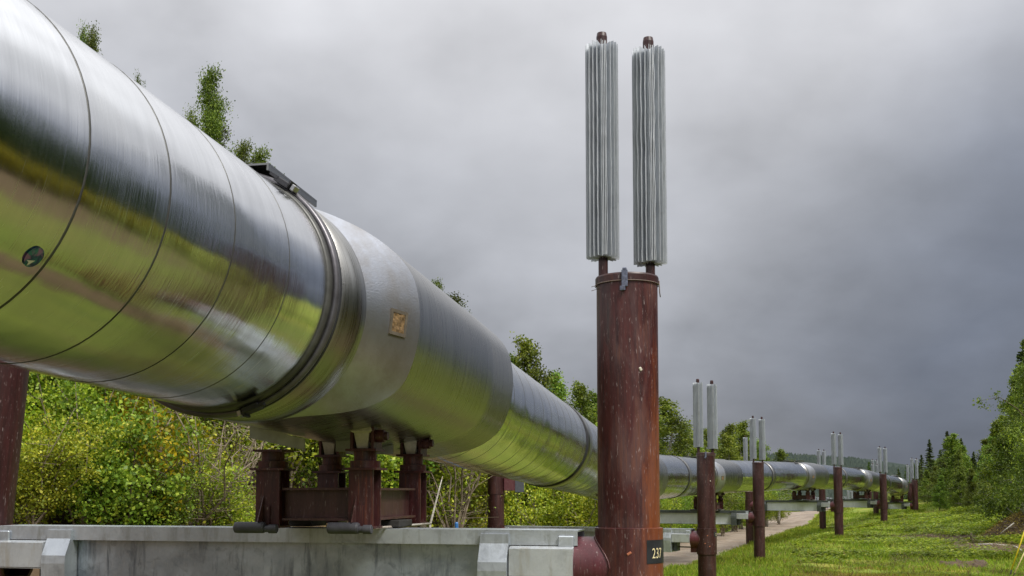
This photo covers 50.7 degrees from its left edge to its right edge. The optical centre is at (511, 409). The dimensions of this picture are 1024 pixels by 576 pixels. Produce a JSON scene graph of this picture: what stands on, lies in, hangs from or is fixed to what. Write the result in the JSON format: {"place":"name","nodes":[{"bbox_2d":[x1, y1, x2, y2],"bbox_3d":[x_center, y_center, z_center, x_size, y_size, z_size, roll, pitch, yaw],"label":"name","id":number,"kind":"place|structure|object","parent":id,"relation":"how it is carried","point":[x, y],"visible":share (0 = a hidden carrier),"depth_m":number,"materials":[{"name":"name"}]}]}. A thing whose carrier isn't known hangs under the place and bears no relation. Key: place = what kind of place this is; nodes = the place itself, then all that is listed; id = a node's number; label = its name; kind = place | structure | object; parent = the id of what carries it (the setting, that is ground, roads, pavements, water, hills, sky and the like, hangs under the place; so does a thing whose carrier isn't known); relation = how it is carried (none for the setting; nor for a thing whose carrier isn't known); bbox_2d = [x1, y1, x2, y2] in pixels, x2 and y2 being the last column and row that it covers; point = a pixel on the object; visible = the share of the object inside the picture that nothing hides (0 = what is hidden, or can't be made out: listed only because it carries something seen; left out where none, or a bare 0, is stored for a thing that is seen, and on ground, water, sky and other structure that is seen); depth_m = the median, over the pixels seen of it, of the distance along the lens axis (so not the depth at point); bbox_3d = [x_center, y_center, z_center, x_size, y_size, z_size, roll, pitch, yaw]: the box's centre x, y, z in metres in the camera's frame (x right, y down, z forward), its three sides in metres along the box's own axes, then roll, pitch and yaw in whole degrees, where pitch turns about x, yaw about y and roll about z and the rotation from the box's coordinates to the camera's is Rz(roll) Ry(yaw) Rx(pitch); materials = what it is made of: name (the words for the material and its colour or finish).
{"place":"outdoors","nodes":[
{"label":"outdoors","id":0,"kind":"place"},
{"bbox_2d":[13,460,1023,575],"bbox_3d":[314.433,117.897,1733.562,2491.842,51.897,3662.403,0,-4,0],"label":"ground","id":1,"kind":"structure","parent":0,"point":[35,572],"depth_m":42.79,"materials":[{"name":"green plant"}]},
{"bbox_2d":[0,365,32,575],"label":"support post","id":2,"kind":"object","parent":1,"relation":"on","point":[13,388],"visible":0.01,"depth_m":9.29,"materials":[{"name":"brown metal"}]},
{"bbox_2d":[19,373,104,524],"bbox_3d":[-5.761,0.441,13.292,1.637,2.105,1.860,0,-4,-4],"label":"willow shrub","id":3,"kind":"object","parent":1,"relation":"on","point":[32,399],"visible":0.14,"depth_m":13.11,"materials":[{"name":"green plant"}]},
{"bbox_2d":[24,376,100,434],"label":"alder shrub","id":4,"kind":"object","parent":1,"relation":"on","point":[45,390],"visible":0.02,"depth_m":13.75,"materials":[{"name":"green plant"}]},
{"bbox_2d":[13,398,135,524],"bbox_3d":[-5.405,0.732,12.643,1.743,1.689,1.634,-2,-5,22],"label":"willow shrub","id":5,"kind":"object","parent":1,"relation":"on","point":[37,493],"visible":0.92,"depth_m":12.53,"materials":[{"name":"green plant"}]},
{"bbox_2d":[24,372,127,511],"bbox_3d":[-6.028,0.125,14.063,2.025,2.556,2.643,0,-4,0],"label":"alder shrub","id":6,"kind":"object","parent":1,"relation":"on","point":[42,382],"visible":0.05,"depth_m":13.40,"materials":[{"name":"green plant"}]},
{"bbox_2d":[80,20,102,54],"bbox_3d":[-9.266,-4.466,23.360,1.488,8.043,1.367,0,-4,-6],"label":"birch tree","id":7,"kind":"object","parent":1,"relation":"on","point":[92,43],"visible":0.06,"depth_m":23.38,"materials":[{"name":"green plant"}]},
{"bbox_2d":[25,377,165,524],"bbox_3d":[-5.376,0.458,13.569,1.953,2.672,1.739,-4,-6,44],"label":"alder shrub","id":8,"kind":"object","parent":1,"relation":"on","point":[87,489],"visible":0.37,"depth_m":13.24,"materials":[{"name":"green plant"}]},
{"bbox_2d":[44,376,170,443],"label":"willow shrub","id":9,"kind":"object","parent":1,"relation":"on","point":[100,391],"visible":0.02,"depth_m":14.57,"materials":[{"name":"green plant"}]},
{"bbox_2d":[55,409,168,522],"bbox_3d":[-5.200,0.924,13.520,1.759,1.886,1.161,0,-4,0],"label":"sapling","id":10,"kind":"object","parent":1,"relation":"on","point":[99,518],"visible":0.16,"depth_m":13.51,"materials":[{"name":"green plant"}]},
{"bbox_2d":[48,396,203,525],"bbox_3d":[-4.990,0.930,13.843,1.678,2.236,2.190,-2,-5,26],"label":"alder shrub","id":11,"kind":"object","parent":1,"relation":"on","point":[131,514],"visible":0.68,"depth_m":13.56,"materials":[{"name":"green plant"}]},
{"bbox_2d":[90,388,197,467],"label":"willow shrub","id":12,"kind":"object","parent":1,"relation":"on","point":[162,407],"visible":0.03,"depth_m":15.55,"materials":[{"name":"green plant"}]},
{"bbox_2d":[89,389,217,525],"bbox_3d":[-4.746,0.734,14.570,1.889,2.844,1.918,-4,-6,41],"label":"yellow shrub","id":13,"kind":"object","parent":1,"relation":"on","point":[161,449],"visible":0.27,"depth_m":14.24,"materials":[{"name":"green plant"}]},
{"bbox_2d":[113,422,218,525],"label":"alder shrub","id":14,"kind":"object","parent":1,"relation":"on","point":[182,513],"visible":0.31,"depth_m":14.16,"materials":[{"name":"green plant"}]},
{"bbox_2d":[116,395,231,466],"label":"alder shrub","id":15,"kind":"object","parent":1,"relation":"on","point":[196,418],"visible":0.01,"depth_m":17.12,"materials":[{"name":"green plant"}]},
{"bbox_2d":[182,102,205,128],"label":"birch tree","id":16,"kind":"object","parent":1,"relation":"on","point":[193,121],"visible":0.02,"depth_m":28.92,"materials":[{"name":"green plant"}]},
{"bbox_2d":[140,404,273,525],"bbox_3d":[-5.035,0.877,16.444,2.161,2.289,2.026,-3,-5,32],"label":"willow shrub","id":17,"kind":"object","parent":1,"relation":"on","point":[175,417],"visible":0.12,"depth_m":16.44,"materials":[{"name":"green plant"}]},
{"bbox_2d":[166,453,255,525],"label":"willow shrub","id":18,"kind":"object","parent":1,"relation":"on","point":[224,513],"visible":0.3,"depth_m":15.09,"materials":[{"name":"green plant"}]},
{"bbox_2d":[139,401,288,525],"bbox_3d":[-4.279,0.817,15.038,2.490,3.018,2.756,1,-4,-13],"label":"bare shrub","id":19,"kind":"object","parent":1,"relation":"on","point":[204,515],"visible":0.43,"depth_m":14.96,"materials":[{"name":"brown plant"}]},
{"bbox_2d":[194,91,234,148],"bbox_3d":[-7.519,-4.018,28.029,2.095,8.900,1.925,3,-5,-36],"label":"birch tree","id":20,"kind":"object","parent":1,"relation":"on","point":[224,138],"visible":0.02,"depth_m":28.36,"materials":[{"name":"green plant"}]},
{"bbox_2d":[176,417,256,457],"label":"alder shrub","id":21,"kind":"object","parent":1,"relation":"on","point":[201,418],"visible":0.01,"depth_m":18.13,"materials":[{"name":"green plant"}]},
{"bbox_2d":[189,61,248,157],"bbox_3d":[-7.880,-4.338,27.350,3.073,9.181,2.966,0,-4,-5],"label":"birch tree","id":22,"kind":"object","parent":1,"relation":"on","point":[209,102],"visible":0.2,"depth_m":27.53,"materials":[{"name":"green plant"}]},
{"bbox_2d":[64,453,413,527],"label":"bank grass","id":23,"kind":"structure","parent":1,"relation":"on","point":[293,485],"depth_m":22.89,"materials":[{"name":"green plant"}]},
{"bbox_2d":[231,136,256,163],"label":"birch tree","id":24,"kind":"object","parent":1,"relation":"on","point":[243,149],"visible":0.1,"depth_m":29.57,"materials":[{"name":"green plant"}]},
{"bbox_2d":[207,418,291,480],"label":"willow shrub","id":25,"kind":"object","parent":1,"relation":"on","point":[249,441],"visible":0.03,"depth_m":19.36,"materials":[{"name":"green plant"}]},
{"bbox_2d":[193,417,313,516],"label":"bare shrub","id":26,"kind":"object","parent":1,"relation":"on","point":[253,465],"visible":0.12,"depth_m":17.33,"materials":[{"name":"plant"}]},
{"bbox_2d":[221,429,309,494],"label":"alder shrub","id":27,"kind":"object","parent":1,"relation":"on","point":[288,454],"depth_m":21.97,"materials":[{"name":"green plant"}]},
{"bbox_2d":[248,142,284,174],"bbox_3d":[-7.199,-3.394,29.756,3.341,7.986,3.225,-1,-4,8],"label":"birch tree","id":28,"kind":"object","parent":1,"relation":"on","point":[260,155],"visible":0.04,"depth_m":29.93,"materials":[{"name":"green plant"}]},
{"bbox_2d":[270,438,318,487],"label":"willow shrub","id":29,"kind":"object","parent":1,"relation":"on","point":[291,463],"visible":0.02,"depth_m":23.91,"materials":[{"name":"green plant"}]},
{"bbox_2d":[294,440,399,487],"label":"alder shrub","id":30,"kind":"object","parent":1,"relation":"on","point":[319,462],"visible":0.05,"depth_m":24.52,"materials":[{"name":"green plant"}]},
{"bbox_2d":[300,454,443,487],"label":"willow shrub","id":31,"kind":"object","parent":1,"relation":"on","point":[387,464],"visible":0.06,"depth_m":27.51,"materials":[{"name":"green plant"}]},
{"bbox_2d":[346,457,438,487],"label":"alder shrub","id":32,"kind":"object","parent":1,"relation":"on","point":[395,485],"visible":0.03,"depth_m":29.12,"materials":[{"name":"green plant"}]},
{"bbox_2d":[398,460,495,527],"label":"bare shrub","id":33,"kind":"object","parent":1,"relation":"on","point":[460,510],"visible":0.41,"depth_m":29.77,"materials":[{"name":"brown plant"}]},
{"bbox_2d":[421,461,489,527],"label":"willow shrub","id":34,"kind":"object","parent":1,"relation":"on","point":[445,482],"visible":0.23,"depth_m":30.38,"materials":[{"name":"green plant"}]},
{"bbox_2d":[435,466,526,527],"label":"willow shrub","id":35,"kind":"object","parent":1,"relation":"on","point":[478,503],"visible":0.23,"depth_m":32.39,"materials":[{"name":"green plant"}]},
{"bbox_2d":[487,474,523,527],"bbox_3d":[-0.214,2.391,30.419,1.111,5.948,0.560,-1,-4,14],"label":"support post","id":36,"kind":"object","parent":1,"relation":"on","point":[497,487],"visible":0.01,"depth_m":30.31,"materials":[{"name":"brown metal"}]},
{"bbox_2d":[452,484,562,525],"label":"alder shrub","id":37,"kind":"object","parent":1,"relation":"on","point":[522,503],"visible":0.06,"depth_m":34.05,"materials":[{"name":"green plant"}]},
{"bbox_2d":[509,331,559,395],"bbox_3d":[0.855,1.629,43.264,4.056,9.492,4.278,1,-4,-10],"label":"birch tree","id":38,"kind":"object","parent":1,"relation":"on","point":[526,354],"visible":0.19,"depth_m":42.84,"materials":[{"name":"green plant"}]},
{"bbox_2d":[504,483,592,526],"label":"willow shrub","id":39,"kind":"object","parent":1,"relation":"on","point":[536,516],"visible":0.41,"depth_m":32.68,"materials":[{"name":"green plant"}]},
{"bbox_2d":[547,369,570,399],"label":"birch tree","id":40,"kind":"object","parent":1,"relation":"on","point":[559,388],"visible":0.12,"depth_m":56.33,"materials":[{"name":"green plant"}]},
{"bbox_2d":[540,490,597,526],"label":"willow shrub","id":41,"kind":"object","parent":1,"relation":"on","point":[587,515],"visible":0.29,"depth_m":33.42,"materials":[{"name":"green plant"}]},
{"bbox_2d":[567,378,596,425],"bbox_3d":[3.269,2.929,58.296,5.153,9.147,4.886,-2,-5,23],"label":"birch tree","id":42,"kind":"object","parent":1,"relation":"on","point":[579,390],"visible":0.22,"depth_m":57.80,"materials":[{"name":"green plant"}]},
{"bbox_2d":[573,31,666,575],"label":"support post","id":43,"kind":"object","parent":1,"relation":"on","point":[626,539],"visible":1,"depth_m":8.00,"materials":[{"name":"brown metal"}]},
{"bbox_2d":[0,524,584,575],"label":"crossbeam","id":44,"kind":"object","parent":43,"relation":"attached to","point":[97,550],"visible":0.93,"depth_m":8.54,"materials":[{"name":"metal"}]},
{"bbox_2d":[233,426,433,533],"bbox_3d":[-1.342,0.506,8.687,1.137,0.918,1.637,-1,-4,12],"label":"pipe saddle","id":45,"kind":"object","parent":44,"relation":"on","point":[364,503],"visible":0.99,"depth_m":8.07,"materials":[{"name":"paint"}]},
{"bbox_2d":[0,0,908,501],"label":"pipeline","id":46,"kind":"object","parent":45,"relation":"on","point":[152,246],"visible":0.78,"depth_m":5.41,"materials":[{"name":"metal"}]},
{"bbox_2d":[660,497,684,527],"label":"willow shrub","id":47,"kind":"object","parent":1,"relation":"on","point":[663,525],"visible":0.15,"depth_m":57.60,"materials":[{"name":"green plant"}]},
{"bbox_2d":[659,396,695,507],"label":"birch tree","id":48,"kind":"object","parent":1,"relation":"on","point":[671,421],"visible":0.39,"depth_m":65.49,"materials":[{"name":"green plant"}]},
{"bbox_2d":[661,495,695,528],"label":"alder shrub","id":49,"kind":"object","parent":1,"relation":"on","point":[684,500],"visible":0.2,"depth_m":60.57,"materials":[{"name":"green plant"}]},
{"bbox_2d":[671,424,708,506],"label":"birch tree","id":50,"kind":"object","parent":1,"relation":"on","point":[687,449],"visible":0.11,"depth_m":69.54,"materials":[{"name":"green plant"}]},
{"bbox_2d":[690,379,717,575],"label":"support post","id":51,"kind":"object","parent":1,"relation":"on","point":[703,541],"visible":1,"depth_m":27.52,"materials":[{"name":"brown metal"}]},
{"bbox_2d":[505,526,694,551],"bbox_3d":[2.260,3.457,28.996,5.404,0.600,0.536,-2,-5,28],"label":"crossbeam","id":52,"kind":"object","parent":51,"relation":"attached to","point":[673,538],"visible":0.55,"depth_m":27.84,"materials":[{"name":"metal"}]},
{"bbox_2d":[689,427,744,502],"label":"birch tree","id":53,"kind":"object","parent":1,"relation":"on","point":[705,437],"visible":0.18,"depth_m":74.03,"materials":[{"name":"green plant"}]},
{"bbox_2d":[717,492,739,535],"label":"alder shrub","id":54,"kind":"object","parent":1,"relation":"on","point":[729,503],"visible":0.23,"depth_m":71.47,"materials":[{"name":"green plant"}]},
{"bbox_2d":[717,422,742,530],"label":"birch tree","id":55,"kind":"object","parent":1,"relation":"on","point":[729,429],"visible":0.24,"depth_m":80.07,"materials":[{"name":"green plant"}]},
{"bbox_2d":[729,492,745,531],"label":"alder shrub","id":56,"kind":"object","parent":1,"relation":"on","point":[741,506],"visible":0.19,"depth_m":76.38,"materials":[{"name":"green plant"}]},
{"bbox_2d":[715,432,773,530],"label":"birch tree","id":57,"kind":"object","parent":1,"relation":"on","point":[731,452],"visible":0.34,"depth_m":78.59,"materials":[{"name":"green plant"}]},
{"bbox_2d":[733,420,758,528],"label":"birch tree","id":58,"kind":"object","parent":1,"relation":"on","point":[742,429],"visible":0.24,"depth_m":82.14,"materials":[{"name":"green plant"}]},
{"bbox_2d":[743,436,753,543],"bbox_3d":[13.449,4.842,60.963,0.695,6.746,0.501,-4,-6,42],"label":"support post","id":59,"kind":"object","parent":1,"relation":"on","point":[749,506],"visible":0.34,"depth_m":60.79,"materials":[{"name":"brown metal"}]},
{"bbox_2d":[748,416,765,558],"bbox_3d":[10.000,3.541,44.085,0.707,6.591,0.499,-2,-5,28],"label":"support post","id":60,"kind":"object","parent":1,"relation":"on","point":[756,518],"visible":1,"depth_m":43.92,"materials":[{"name":"brown metal"}]},
{"bbox_2d":[660,510,750,524],"bbox_3d":[7.475,4.519,45.338,5.095,0.600,0.536,-2,-5,28],"label":"crossbeam","id":61,"kind":"object","parent":60,"relation":"attached to","point":[733,517],"visible":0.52,"depth_m":45.14,"materials":[{"name":"grey metal"}]},
{"bbox_2d":[690,493,724,510],"bbox_3d":[8.127,3.753,44.799,1.137,0.884,1.637,-2,-5,23],"label":"pipe saddle","id":62,"kind":"object","parent":61,"relation":"on","point":[719,504],"visible":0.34,"depth_m":44.48,"materials":[{"name":"paint"}]},
{"bbox_2d":[756,438,789,526],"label":"birch tree","id":63,"kind":"object","parent":1,"relation":"on","point":[779,497],"visible":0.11,"depth_m":87.49,"materials":[{"name":"green plant"}]},
{"bbox_2d":[771,447,796,524],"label":"birch tree","id":64,"kind":"object","parent":1,"relation":"on","point":[781,455],"visible":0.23,"depth_m":91.60,"materials":[{"name":"green plant"}]},
{"bbox_2d":[817,449,825,528],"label":"support post","id":65,"kind":"object","parent":1,"relation":"on","point":[822,515],"visible":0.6,"depth_m":77.20,"materials":[{"name":"brown metal"}]},
{"bbox_2d":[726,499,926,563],"bbox_3d":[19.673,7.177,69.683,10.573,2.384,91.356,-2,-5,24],"label":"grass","id":66,"kind":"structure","parent":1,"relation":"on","point":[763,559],"depth_m":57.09,"materials":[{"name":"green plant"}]},
{"bbox_2d":[830,431,843,535],"bbox_3d":[17.401,4.349,57.882,0.694,6.350,0.501,-4,-6,42],"label":"support post","id":67,"kind":"object","parent":1,"relation":"on","point":[836,505],"visible":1,"depth_m":57.70,"materials":[{"name":"brown metal"}]},
{"bbox_2d":[764,500,832,511],"bbox_3d":[15.425,5.284,59.370,4.442,0.600,0.536,-3,-6,38],"label":"crossbeam","id":68,"kind":"object","parent":67,"relation":"attached to","point":[798,505],"visible":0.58,"depth_m":59.09,"materials":[{"name":"grey metal"}]},
{"bbox_2d":[789,488,815,500],"bbox_3d":[15.963,4.591,59.237,1.137,0.798,1.637,-2,-5,28],"label":"pipe saddle","id":69,"kind":"object","parent":68,"relation":"on","point":[806,497],"visible":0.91,"depth_m":58.76,"materials":[{"name":"paint"}]},
{"bbox_2d":[663,501,1023,575],"bbox_3d":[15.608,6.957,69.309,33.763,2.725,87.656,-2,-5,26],"label":"grass","id":70,"kind":"structure","parent":1,"relation":"on","point":[748,570],"depth_m":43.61,"materials":[{"name":"green plant"}]},
{"bbox_2d":[670,509,1023,575],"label":"dead stalks","id":71,"kind":"object","parent":1,"relation":"on","point":[968,572],"visible":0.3,"depth_m":41.42,"materials":[{"name":"plant"}]},
{"bbox_2d":[691,547,1022,575],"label":"clover","id":72,"kind":"object","parent":1,"relation":"on","point":[892,565],"visible":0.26,"depth_m":40.37,"materials":[{"name":"green plant"}]},
{"bbox_2d":[772,564,986,575],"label":"dry grass","id":73,"kind":"structure","parent":1,"relation":"on","point":[854,574],"depth_m":39.29,"materials":[{"name":"plant"}]},
{"bbox_2d":[877,446,887,521],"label":"support post","id":74,"kind":"object","parent":1,"relation":"on","point":[882,503],"visible":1,"depth_m":73.67,"materials":[{"name":"brown metal"}]},
{"bbox_2d":[825,499,879,507],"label":"crossbeam","id":75,"kind":"object","parent":74,"relation":"attached to","point":[869,503],"visible":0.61,"depth_m":74.97,"materials":[{"name":"grey metal"}]},
{"bbox_2d":[851,490,870,499],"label":"pipe saddle","id":76,"kind":"object","parent":75,"relation":"on","point":[865,496],"visible":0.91,"depth_m":74.58,"materials":[{"name":"paint"}]},
{"bbox_2d":[906,464,911,501],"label":"support post","id":77,"kind":"object","parent":1,"relation":"on","point":[910,485],"visible":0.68,"depth_m":109.18,"materials":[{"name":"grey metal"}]},
{"bbox_2d":[910,458,918,510],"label":"support post","id":78,"kind":"object","parent":1,"relation":"on","point":[914,505],"visible":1,"depth_m":91.66,"materials":[{"name":"brown metal"}]},
{"bbox_2d":[888,502,911,508],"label":"crossbeam","id":79,"kind":"object","parent":78,"relation":"attached to","point":[898,505],"visible":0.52,"depth_m":92.47,"materials":[{"name":"grey metal"}]},
{"bbox_2d":[918,470,931,503],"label":"birch tree","id":80,"kind":"object","parent":1,"relation":"on","point":[926,475],"visible":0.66,"depth_m":103.63,"materials":[{"name":"green plant"}]},
{"bbox_2d":[921,439,934,477],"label":"spruce tree","id":81,"kind":"object","parent":1,"relation":"on","point":[928,458],"visible":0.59,"depth_m":111.89,"materials":[{"name":"green plant"}]},
{"bbox_2d":[920,466,938,501],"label":"birch tree","id":82,"kind":"object","parent":1,"relation":"on","point":[932,479],"visible":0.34,"depth_m":99.58,"materials":[{"name":"green plant"}]},
{"bbox_2d":[929,475,951,510],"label":"spruce tree","id":83,"kind":"object","parent":1,"relation":"on","point":[940,485],"visible":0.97,"depth_m":89.58,"materials":[{"name":"green plant"}]},
{"bbox_2d":[926,433,973,503],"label":"birch tree","id":84,"kind":"object","parent":1,"relation":"on","point":[952,443],"visible":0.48,"depth_m":91.83,"materials":[{"name":"green plant"}]},
{"bbox_2d":[943,448,966,503],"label":"birch tree","id":85,"kind":"object","parent":1,"relation":"on","point":[958,454],"visible":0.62,"depth_m":89.94,"materials":[{"name":"green plant"}]},
{"bbox_2d":[887,532,1023,562],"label":"scrub","id":86,"kind":"object","parent":1,"relation":"on","point":[940,536],"visible":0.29,"depth_m":48.11,"materials":[{"name":"green plant"}]},
{"bbox_2d":[944,466,971,508],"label":"tree","id":87,"kind":"object","parent":1,"relation":"on","point":[960,479],"visible":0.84,"depth_m":87.68,"materials":[{"name":"green plant"}]},
{"bbox_2d":[939,558,987,568],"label":"soil","id":88,"kind":"structure","parent":1,"relation":"on","point":[977,563],"depth_m":41.48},
{"bbox_2d":[958,468,982,506],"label":"tree","id":89,"kind":"object","parent":1,"relation":"on","point":[971,487],"visible":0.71,"depth_m":85.64,"materials":[{"name":"green plant"}]},
{"bbox_2d":[943,538,1023,553],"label":"soil","id":90,"kind":"structure","parent":1,"relation":"on","point":[1003,547],"depth_m":48.43,"materials":[{"name":"brown soil"}]},
{"bbox_2d":[973,436,998,507],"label":"birch tree","id":91,"kind":"object","parent":1,"relation":"on","point":[984,447],"visible":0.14,"depth_m":80.28,"materials":[{"name":"green plant"}]},
{"bbox_2d":[972,414,1007,513],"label":"birch tree","id":92,"kind":"object","parent":1,"relation":"on","point":[987,485],"visible":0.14,"depth_m":72.23,"materials":[{"name":"green plant"}]},
{"bbox_2d":[967,416,1021,517],"bbox_3d":[27.610,2.909,59.747,3.466,7.702,4.372,4,-6,-40],"label":"birch tree","id":93,"kind":"object","parent":1,"relation":"on","point":[991,465],"visible":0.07,"depth_m":59.91,"materials":[{"name":"green plant"}]},
{"bbox_2d":[972,384,1023,483],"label":"birch tree","id":94,"kind":"object","parent":1,"relation":"on","point":[1015,435],"visible":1,"depth_m":50.03,"materials":[{"name":"green plant"}]},
{"bbox_2d":[974,365,1023,521],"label":"birch tree","id":95,"kind":"object","parent":1,"relation":"on","point":[1000,501],"visible":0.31,"depth_m":56.34,"materials":[{"name":"green plant"}]},
{"bbox_2d":[980,510,1023,539],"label":"brush pile","id":96,"kind":"object","parent":1,"relation":"on","point":[1017,519],"visible":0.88,"depth_m":52.41,"materials":[{"name":"plant"}]},
{"bbox_2d":[985,339,1023,526],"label":"spruce tree","id":97,"kind":"object","parent":1,"relation":"on","point":[1020,355],"visible":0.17,"depth_m":58.36,"materials":[{"name":"green plant"}]},
{"bbox_2d":[990,336,1023,506],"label":"birch tree","id":98,"kind":"object","parent":1,"relation":"on","point":[1018,489],"visible":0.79,"depth_m":52.28,"materials":[{"name":"green plant"}]},
{"bbox_2d":[28,0,1023,466],"label":"sky","id":99,"kind":"structure","parent":0,"point":[845,178],"materials":[{"name":"grey"}]},
{"bbox_2d":[420,507,829,568],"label":"gravel path","id":100,"kind":"structure","parent":0,"point":[728,540],"depth_m":69.44,"materials":[{"name":"grey gravel"}]},
{"bbox_2d":[776,457,923,493],"bbox_3d":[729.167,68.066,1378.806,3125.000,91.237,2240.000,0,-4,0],"label":"hills","id":101,"kind":"structure","parent":0,"point":[890,464],"depth_m":2451.47,"materials":[{"name":"green plant"}]},
{"bbox_2d":[660,452,923,511],"bbox_3d":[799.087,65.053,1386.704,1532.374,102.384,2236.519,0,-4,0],"label":"hill woods","id":102,"kind":"object","parent":101,"relation":"on","point":[847,462],"visible":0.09,"depth_m":2043.37,"materials":[{"name":"green plant"}]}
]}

